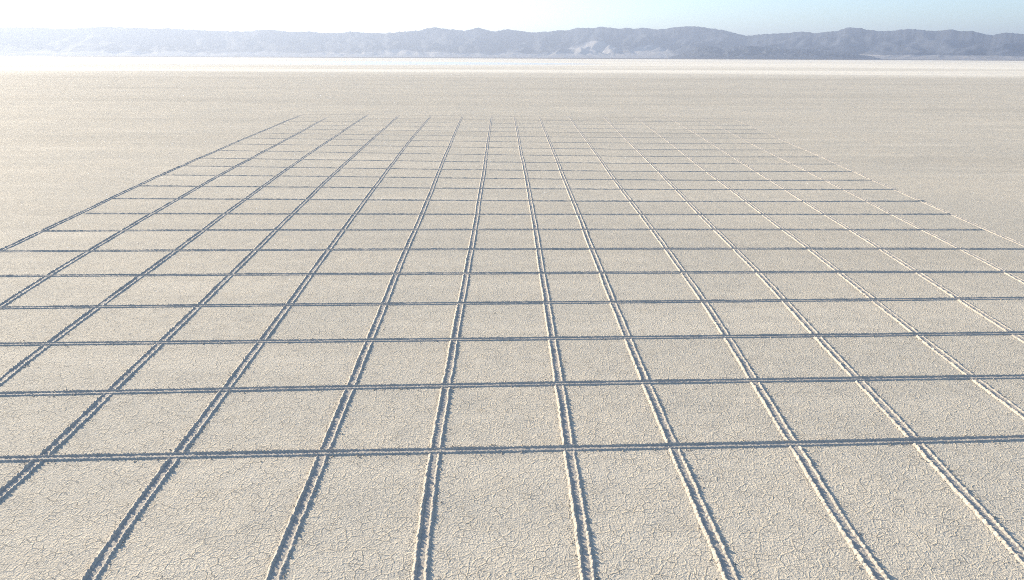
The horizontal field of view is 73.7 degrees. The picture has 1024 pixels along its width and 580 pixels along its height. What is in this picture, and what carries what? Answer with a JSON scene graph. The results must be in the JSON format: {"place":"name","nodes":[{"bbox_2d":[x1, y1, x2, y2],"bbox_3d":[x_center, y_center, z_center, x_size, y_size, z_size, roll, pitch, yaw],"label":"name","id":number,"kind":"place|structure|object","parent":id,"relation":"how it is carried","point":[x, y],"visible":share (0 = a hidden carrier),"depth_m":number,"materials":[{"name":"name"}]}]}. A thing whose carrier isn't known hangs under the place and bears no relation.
{"place":"outdoors","nodes":[
{"label":"outdoors","id":0,"kind":"place"},
{"bbox_2d":[0,60,575,64],"bbox_3d":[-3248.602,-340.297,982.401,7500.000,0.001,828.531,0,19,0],"label":"salt flat","id":1,"kind":"structure","parent":0,"point":[215,62],"depth_m":898.30,"materials":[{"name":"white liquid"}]},
{"bbox_2d":[0,56,1023,579],"bbox_3d":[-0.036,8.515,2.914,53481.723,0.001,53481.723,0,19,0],"label":"ground","id":2,"kind":"structure","parent":0,"point":[942,134],"depth_m":25.36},
{"bbox_2d":[0,114,302,249],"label":"furrow","id":3,"kind":"structure","parent":2,"relation":"on","point":[60,222],"depth_m":44.15,"materials":[{"name":"grey sand"}]},
{"bbox_2d":[0,117,326,305],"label":"furrow","id":4,"kind":"structure","parent":2,"relation":"on","point":[15,296],"depth_m":35.08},
{"bbox_2d":[0,114,368,385],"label":"furrow","id":5,"kind":"structure","parent":2,"relation":"on","point":[16,368],"depth_m":27.43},
{"bbox_2d":[0,115,398,501],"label":"furrow","id":6,"kind":"structure","parent":2,"relation":"on","point":[24,473],"depth_m":20.46,"materials":[{"name":"beige soil"}]},
{"bbox_2d":[81,116,430,579],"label":"furrow","id":7,"kind":"structure","parent":2,"relation":"on","point":[102,560],"depth_m":17.11,"materials":[{"name":"grey sand"}]},
{"bbox_2d":[265,115,463,579],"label":"furrow","id":8,"kind":"structure","parent":2,"relation":"on","point":[282,554],"depth_m":17.19,"materials":[{"name":"beige soil"}]},
{"bbox_2d":[411,116,491,579],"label":"furrow","id":9,"kind":"structure","parent":2,"relation":"on","point":[422,558],"depth_m":17.23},
{"bbox_2d":[275,133,647,137],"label":"furrow","id":10,"kind":"structure","parent":2,"relation":"on","point":[497,136],"depth_m":81.01,"materials":[{"name":"beige sand"}]},
{"bbox_2d":[255,144,710,149],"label":"furrow","id":11,"kind":"structure","parent":2,"relation":"on","point":[483,147],"depth_m":71.11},
{"bbox_2d":[295,117,687,121],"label":"furrow","id":12,"kind":"structure","parent":2,"relation":"on","point":[484,119],"depth_m":102.53,"materials":[{"name":"beige sand"}]},
{"bbox_2d":[261,138,758,143],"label":"furrow","id":13,"kind":"structure","parent":2,"relation":"on","point":[510,141],"depth_m":76.06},
{"bbox_2d":[40,228,981,231],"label":"furrow","id":14,"kind":"structure","parent":2,"relation":"on","point":[467,229],"depth_m":37.40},
{"bbox_2d":[0,435,1023,461],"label":"furrow","id":15,"kind":"structure","parent":2,"relation":"on","point":[444,450],"depth_m":16.50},
{"bbox_2d":[0,374,1023,396],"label":"furrow","id":16,"kind":"structure","parent":2,"relation":"on","point":[486,384],"depth_m":19.76,"materials":[{"name":"grey sand"}]},
{"bbox_2d":[0,331,1023,345],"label":"furrow","id":17,"kind":"structure","parent":2,"relation":"on","point":[508,338],"depth_m":22.96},
{"bbox_2d":[0,296,1023,308],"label":"furrow","id":18,"kind":"structure","parent":2,"relation":"on","point":[488,302],"depth_m":26.29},
{"bbox_2d":[0,270,1023,276],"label":"furrow","id":19,"kind":"structure","parent":2,"relation":"on","point":[442,273],"depth_m":29.89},
{"bbox_2d":[0,247,1023,251],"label":"furrow","id":20,"kind":"structure","parent":2,"relation":"on","point":[601,248],"depth_m":33.61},
{"bbox_2d":[1,218,1023,579],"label":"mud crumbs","id":21,"kind":"object","parent":2,"relation":"on","point":[511,386],"visible":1,"depth_m":19.30,"materials":[{"name":"beige soil"}]},
{"bbox_2d":[160,174,867,180],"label":"furrow","id":22,"kind":"structure","parent":2,"relation":"on","point":[527,178],"depth_m":53.06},
{"bbox_2d":[220,150,813,156],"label":"furrow","id":23,"kind":"structure","parent":2,"relation":"on","point":[489,154],"depth_m":65.97,"materials":[{"name":"beige sand"}]},
{"bbox_2d":[138,185,896,189],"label":"furrow","id":24,"kind":"structure","parent":2,"relation":"on","point":[520,188],"depth_m":49.15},
{"bbox_2d":[110,198,925,201],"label":"furrow","id":25,"kind":"structure","parent":2,"relation":"on","point":[518,200],"depth_m":45.00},
{"bbox_2d":[85,213,951,214],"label":"furrow","id":26,"kind":"structure","parent":2,"relation":"on","point":[507,214],"depth_m":41.03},
{"bbox_2d":[215,158,834,163],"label":"furrow","id":27,"kind":"structure","parent":2,"relation":"on","point":[484,161],"depth_m":61.50,"materials":[{"name":"beige soil"}]},
{"bbox_2d":[202,166,852,171],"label":"furrow","id":28,"kind":"structure","parent":2,"relation":"on","point":[546,170],"depth_m":56.96,"materials":[{"name":"grey sand"}]},
{"bbox_2d":[310,121,748,125],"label":"furrow","id":29,"kind":"structure","parent":2,"relation":"on","point":[522,123],"depth_m":96.67,"materials":[{"name":"beige sand"}]},
{"bbox_2d":[314,129,766,133],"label":"furrow","id":30,"kind":"structure","parent":2,"relation":"on","point":[570,132],"depth_m":85.59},
{"bbox_2d":[330,125,757,129],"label":"furrow","id":31,"kind":"structure","parent":2,"relation":"on","point":[589,128],"depth_m":90.47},
{"bbox_2d":[514,117,596,579],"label":"furrow","id":32,"kind":"structure","parent":2,"relation":"on","point":[586,558],"depth_m":17.21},
{"bbox_2d":[539,117,739,579],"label":"furrow","id":33,"kind":"structure","parent":2,"relation":"on","point":[721,556],"depth_m":17.19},
{"bbox_2d":[568,116,889,579],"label":"furrow","id":34,"kind":"structure","parent":2,"relation":"on","point":[870,563],"depth_m":17.17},
{"bbox_2d":[603,116,1023,566],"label":"furrow","id":35,"kind":"structure","parent":2,"relation":"on","point":[1002,535],"depth_m":18.05,"materials":[{"name":"beige soil"}]},
{"bbox_2d":[634,116,1023,419],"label":"furrow","id":36,"kind":"structure","parent":2,"relation":"on","point":[1006,402],"depth_m":25.27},
{"bbox_2d":[664,115,1023,342],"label":"furrow","id":37,"kind":"structure","parent":2,"relation":"on","point":[971,306],"depth_m":32.01,"materials":[{"name":"beige soil"}]},
{"bbox_2d":[702,118,1023,283],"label":"furrow","id":38,"kind":"structure","parent":2,"relation":"on","point":[963,250],"depth_m":39.38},
{"bbox_2d":[731,118,1023,246],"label":"furrow","id":39,"kind":"structure","parent":2,"relation":"on","point":[993,232],"depth_m":46.21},
{"bbox_2d":[0,26,1023,59],"bbox_3d":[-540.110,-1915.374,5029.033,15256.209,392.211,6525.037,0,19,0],"label":"mountains","id":40,"kind":"structure","parent":0,"point":[610,42],"depth_m":6203.47,"materials":[{"name":"grey stone"}]},
{"bbox_2d":[0,0,1023,35],"label":"sky","id":41,"kind":"structure","parent":0,"point":[743,17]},
{"bbox_2d":[669,45,874,58],"bbox_3d":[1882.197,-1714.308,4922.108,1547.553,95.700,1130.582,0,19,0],"label":"foothills","id":42,"kind":"structure","parent":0,"point":[736,52],"depth_m":4891.82,"materials":[{"name":"grey stone"}]}
]}

